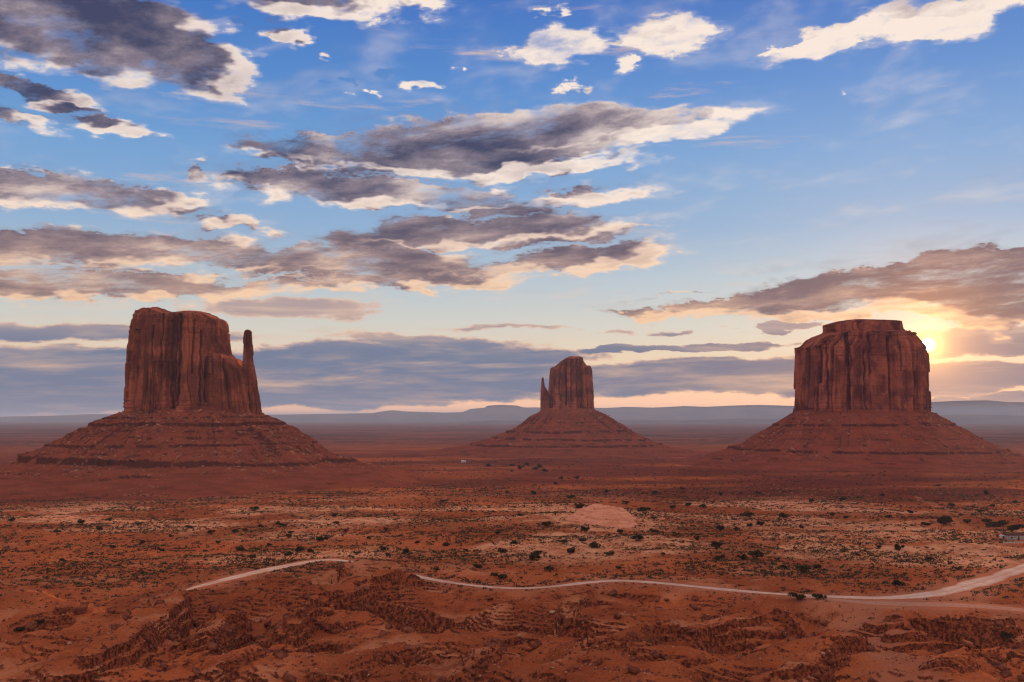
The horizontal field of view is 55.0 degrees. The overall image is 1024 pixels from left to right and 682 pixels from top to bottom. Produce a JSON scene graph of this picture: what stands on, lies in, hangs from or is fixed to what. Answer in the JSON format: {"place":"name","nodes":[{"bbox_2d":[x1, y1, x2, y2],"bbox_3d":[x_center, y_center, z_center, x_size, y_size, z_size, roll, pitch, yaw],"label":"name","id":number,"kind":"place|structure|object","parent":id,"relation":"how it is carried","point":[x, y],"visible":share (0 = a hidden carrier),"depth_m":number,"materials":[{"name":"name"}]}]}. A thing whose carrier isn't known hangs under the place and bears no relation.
{"place":"outdoors","nodes":[
{"label":"outdoors","id":0,"kind":"place"},
{"bbox_2d":[0,422,1023,681],"bbox_3d":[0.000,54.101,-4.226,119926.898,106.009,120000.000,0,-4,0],"label":"ground","id":1,"kind":"structure","parent":0,"point":[402,444],"depth_m":370.21,"materials":[{"name":"red soil"}]},
{"bbox_2d":[13,625,25,630],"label":"juniper bush","id":2,"kind":"object","parent":1,"relation":"on","point":[19,628],"visible":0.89,"depth_m":321.51,"materials":[{"name":"green plant"}]},
{"bbox_2d":[71,605,87,614],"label":"boulder","id":3,"kind":"object","parent":1,"relation":"on","point":[79,610],"visible":1,"depth_m":318.18,"materials":[{"name":"stone"}]},
{"bbox_2d":[0,307,423,499],"bbox_3d":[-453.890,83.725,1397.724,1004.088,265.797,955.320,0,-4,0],"label":"sandstone butte","id":4,"kind":"object","parent":1,"relation":"on","point":[177,362],"visible":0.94,"depth_m":1285.75,"materials":[{"name":"brown stone"}]},
{"bbox_2d":[224,629,231,634],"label":"boulder","id":5,"kind":"object","parent":1,"relation":"on","point":[228,631],"visible":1,"depth_m":280.73,"materials":[{"name":"stone"}]},
{"bbox_2d":[236,545,243,550],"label":"juniper bush","id":6,"kind":"object","parent":1,"relation":"on","point":[239,548],"visible":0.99,"depth_m":516.78,"materials":[{"name":"green plant"}]},
{"bbox_2d":[284,551,292,555],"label":"juniper bush","id":7,"kind":"object","parent":1,"relation":"on","point":[288,553],"visible":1,"depth_m":480.63,"materials":[{"name":"green plant"}]},
{"bbox_2d":[295,546,303,550],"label":"juniper bush","id":8,"kind":"object","parent":1,"relation":"on","point":[299,548],"visible":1,"depth_m":501.75,"materials":[{"name":"green plant"}]},
{"bbox_2d":[316,535,330,540],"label":"juniper bush","id":9,"kind":"object","parent":1,"relation":"on","point":[321,538],"visible":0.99,"depth_m":564.01,"materials":[{"name":"green plant"}]},
{"bbox_2d":[401,548,408,553],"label":"juniper bush","id":10,"kind":"object","parent":1,"relation":"on","point":[405,550],"visible":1,"depth_m":492.62,"materials":[{"name":"green plant"}]},
{"bbox_2d":[473,564,481,567],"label":"juniper bush","id":11,"kind":"object","parent":1,"relation":"on","point":[477,565],"visible":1,"depth_m":433.05,"materials":[{"name":"green plant"}]},
{"bbox_2d":[490,572,507,577],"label":"juniper bush","id":12,"kind":"object","parent":1,"relation":"on","point":[500,575],"visible":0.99,"depth_m":403.99,"materials":[{"name":"green plant"}]},
{"bbox_2d":[498,548,507,552],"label":"juniper bush","id":13,"kind":"object","parent":1,"relation":"on","point":[503,550],"visible":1,"depth_m":492.47,"materials":[{"name":"green plant"}]},
{"bbox_2d":[0,569,1020,681],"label":"pale stones","id":14,"kind":"object","parent":1,"relation":"on","point":[485,641],"visible":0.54,"depth_m":282.09,"materials":[{"name":"stone"}]},
{"bbox_2d":[0,456,1023,634],"bbox_3d":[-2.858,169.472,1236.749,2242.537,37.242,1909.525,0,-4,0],"label":"sagebrush","id":15,"kind":"object","parent":1,"relation":"on","point":[674,533],"visible":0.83,"depth_m":563.67,"materials":[{"name":"green plant"}]},
{"bbox_2d":[0,564,1023,681],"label":"rubble","id":16,"kind":"object","parent":1,"relation":"on","point":[1005,672],"visible":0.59,"depth_m":274.98,"materials":[{"name":"stone"}]},
{"bbox_2d":[0,482,1023,585],"bbox_3d":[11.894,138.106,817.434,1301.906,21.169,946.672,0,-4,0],"label":"dry grass","id":17,"kind":"structure","parent":1,"relation":"on","point":[597,540],"depth_m":610.80,"materials":[{"name":"plant"}]},
{"bbox_2d":[0,409,1023,478],"bbox_3d":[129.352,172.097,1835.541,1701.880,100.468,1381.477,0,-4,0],"label":"fallen rock","id":18,"kind":"object","parent":1,"relation":"on","point":[345,457],"visible":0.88,"depth_m":1325.04,"materials":[{"name":"stone"}]},
{"bbox_2d":[0,567,1023,681],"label":"loose stones","id":19,"kind":"object","parent":1,"relation":"on","point":[247,676],"visible":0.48,"depth_m":273.30,"materials":[{"name":"stone"}]},
{"bbox_2d":[7,561,1023,681],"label":"foreground brush","id":20,"kind":"object","parent":1,"relation":"on","point":[958,647],"visible":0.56,"depth_m":295.62,"materials":[{"name":"green plant"}]},
{"bbox_2d":[510,540,520,544],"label":"juniper bush","id":21,"kind":"object","parent":1,"relation":"on","point":[513,542],"visible":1,"depth_m":521.59,"materials":[{"name":"green plant"}]},
{"bbox_2d":[529,553,539,559],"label":"juniper bush","id":22,"kind":"object","parent":1,"relation":"on","point":[532,556],"visible":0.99,"depth_m":459.66,"materials":[{"name":"green plant"}]},
{"bbox_2d":[531,550,542,554],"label":"juniper bush","id":23,"kind":"object","parent":1,"relation":"on","point":[537,552],"visible":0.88,"depth_m":483.90,"materials":[{"name":"green plant"}]},
{"bbox_2d":[541,521,551,526],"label":"juniper bush","id":24,"kind":"object","parent":1,"relation":"on","point":[547,523],"visible":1,"depth_m":615.50,"materials":[{"name":"green plant"}]},
{"bbox_2d":[543,566,553,571],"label":"juniper bush","id":25,"kind":"object","parent":1,"relation":"on","point":[549,568],"visible":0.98,"depth_m":418.25,"materials":[{"name":"green plant"}]},
{"bbox_2d":[557,614,564,621],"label":"boulder","id":26,"kind":"object","parent":1,"relation":"on","point":[560,617],"visible":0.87,"depth_m":298.58,"materials":[{"name":"stone"}]},
{"bbox_2d":[418,356,710,458],"bbox_3d":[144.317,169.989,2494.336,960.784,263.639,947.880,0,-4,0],"label":"sandstone butte","id":27,"kind":"object","parent":1,"relation":"on","point":[570,389],"visible":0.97,"depth_m":2365.06,"materials":[{"name":"brown stone"}]},
{"bbox_2d":[567,547,574,553],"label":"juniper bush","id":28,"kind":"object","parent":1,"relation":"on","point":[570,550],"visible":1,"depth_m":489.22,"materials":[{"name":"green plant"}]},
{"bbox_2d":[580,526,589,532],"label":"juniper bush","id":29,"kind":"object","parent":1,"relation":"on","point":[585,529],"visible":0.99,"depth_m":579.79,"materials":[{"name":"green plant"}]},
{"bbox_2d":[589,542,600,547],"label":"juniper bush","id":30,"kind":"object","parent":1,"relation":"on","point":[593,544],"visible":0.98,"depth_m":501.71,"materials":[{"name":"green plant"}]},
{"bbox_2d":[565,504,636,527],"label":"sandstone dome","id":31,"kind":"structure","parent":1,"relation":"on","point":[602,515],"depth_m":644.94,"materials":[{"name":"brown stone"}]},
{"bbox_2d":[614,613,621,619],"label":"boulder","id":32,"kind":"object","parent":1,"relation":"on","point":[617,616],"visible":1,"depth_m":309.22,"materials":[{"name":"stone"}]},
{"bbox_2d":[630,535,643,541],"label":"juniper bush","id":33,"kind":"object","parent":1,"relation":"on","point":[637,537],"visible":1,"depth_m":522.41,"materials":[{"name":"green plant"}]},
{"bbox_2d":[636,506,650,512],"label":"juniper bush","id":34,"kind":"object","parent":1,"relation":"on","point":[643,509],"visible":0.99,"depth_m":769.20,"materials":[{"name":"green plant"}]},
{"bbox_2d":[711,541,722,548],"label":"juniper bush","id":35,"kind":"object","parent":1,"relation":"on","point":[717,545],"visible":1,"depth_m":500.38,"materials":[{"name":"green plant"}]},
{"bbox_2d":[712,554,724,559],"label":"juniper bush","id":36,"kind":"object","parent":1,"relation":"on","point":[722,556],"visible":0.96,"depth_m":462.52,"materials":[{"name":"green plant"}]},
{"bbox_2d":[716,525,724,530],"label":"juniper bush","id":37,"kind":"object","parent":1,"relation":"on","point":[720,527],"visible":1,"depth_m":606.53,"materials":[{"name":"green plant"}]},
{"bbox_2d":[737,554,747,559],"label":"juniper bush","id":38,"kind":"object","parent":1,"relation":"on","point":[743,557],"visible":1,"depth_m":462.34,"materials":[{"name":"green plant"}]},
{"bbox_2d":[740,511,752,516],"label":"juniper bush","id":39,"kind":"object","parent":1,"relation":"on","point":[747,513],"visible":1,"depth_m":726.56,"materials":[{"name":"green plant"}]},
{"bbox_2d":[747,550,763,558],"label":"juniper bush","id":40,"kind":"object","parent":1,"relation":"on","point":[757,553],"visible":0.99,"depth_m":464.44,"materials":[{"name":"green plant"}]},
{"bbox_2d":[779,512,788,516],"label":"juniper bush","id":41,"kind":"object","parent":1,"relation":"on","point":[781,514],"visible":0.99,"depth_m":723.77,"materials":[{"name":"green plant"}]},
{"bbox_2d":[787,592,805,599],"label":"juniper bush","id":42,"kind":"object","parent":1,"relation":"on","point":[799,596],"visible":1,"depth_m":337.31,"materials":[{"name":"green plant"}]},
{"bbox_2d":[795,565,811,571],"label":"juniper bush","id":43,"kind":"object","parent":1,"relation":"on","point":[805,567],"visible":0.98,"depth_m":421.65,"materials":[{"name":"green plant"}]},
{"bbox_2d":[812,593,826,598],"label":"juniper bush","id":44,"kind":"object","parent":1,"relation":"on","point":[818,596],"visible":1,"depth_m":337.04,"materials":[{"name":"green plant"}]},
{"bbox_2d":[663,319,1023,472],"bbox_3d":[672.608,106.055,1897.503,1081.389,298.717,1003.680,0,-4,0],"label":"sandstone butte","id":45,"kind":"object","parent":1,"relation":"on","point":[860,369],"visible":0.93,"depth_m":1813.87,"materials":[{"name":"brown stone"}]},
{"bbox_2d":[892,579,904,584],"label":"juniper bush","id":46,"kind":"object","parent":1,"relation":"on","point":[896,582],"visible":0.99,"depth_m":375.85,"materials":[{"name":"green plant"}]},
{"bbox_2d":[894,544,904,549],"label":"juniper bush","id":47,"kind":"object","parent":1,"relation":"on","point":[897,546],"visible":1,"depth_m":527.39,"materials":[{"name":"green plant"}]},
{"bbox_2d":[794,596,1023,611],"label":"dirt turnout","id":48,"kind":"object","parent":1,"relation":"on","point":[933,604],"visible":0.92,"depth_m":327.97,"materials":[{"name":"soil"}]},
{"bbox_2d":[936,516,951,524],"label":"juniper bush","id":49,"kind":"object","parent":1,"relation":"on","point":[942,519],"visible":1,"depth_m":650.04,"materials":[{"name":"green plant"}]},
{"bbox_2d":[981,518,991,523],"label":"juniper bush","id":50,"kind":"object","parent":1,"relation":"on","point":[986,520],"visible":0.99,"depth_m":679.36,"materials":[{"name":"green plant"}]},
{"bbox_2d":[985,520,1008,526],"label":"juniper bush","id":51,"kind":"object","parent":1,"relation":"on","point":[1000,523],"visible":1,"depth_m":653.70,"materials":[{"name":"green plant"}]},
{"bbox_2d":[1000,631,1013,641],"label":"juniper bush","id":52,"kind":"object","parent":1,"relation":"on","point":[1006,635],"visible":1,"depth_m":284.90,"materials":[{"name":"green plant"}]},
{"bbox_2d":[1001,533,1023,539],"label":"ranch house","id":53,"kind":"structure","parent":1,"relation":"on","point":[1014,536],"depth_m":564.78,"materials":[{"name":"grey paint"}]},
{"bbox_2d":[1007,524,1023,529],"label":"juniper bush","id":54,"kind":"object","parent":1,"relation":"on","point":[1013,527],"visible":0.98,"depth_m":621.38,"materials":[{"name":"green plant"}]},
{"bbox_2d":[0,400,1023,421],"bbox_3d":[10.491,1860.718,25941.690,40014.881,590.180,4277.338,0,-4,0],"label":"mesa hills","id":55,"kind":"structure","parent":0,"point":[519,413],"depth_m":24976.94,"materials":[{"name":"stone"}]},
{"bbox_2d":[0,0,1023,416],"label":"sky","id":56,"kind":"structure","parent":0,"point":[403,205],"materials":[{"name":"blue"}]},
{"bbox_2d":[186,559,1023,599],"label":"dirt road","id":57,"kind":"structure","parent":0,"point":[992,579],"depth_m":375.74,"materials":[{"name":"beige soil"}]},
{"bbox_2d":[392,415,1023,423],"bbox_3d":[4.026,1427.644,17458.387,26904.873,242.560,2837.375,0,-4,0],"label":"hills","id":58,"kind":"structure","parent":0,"point":[983,419],"depth_m":16877.28,"materials":[{"name":"stone"}]}
]}

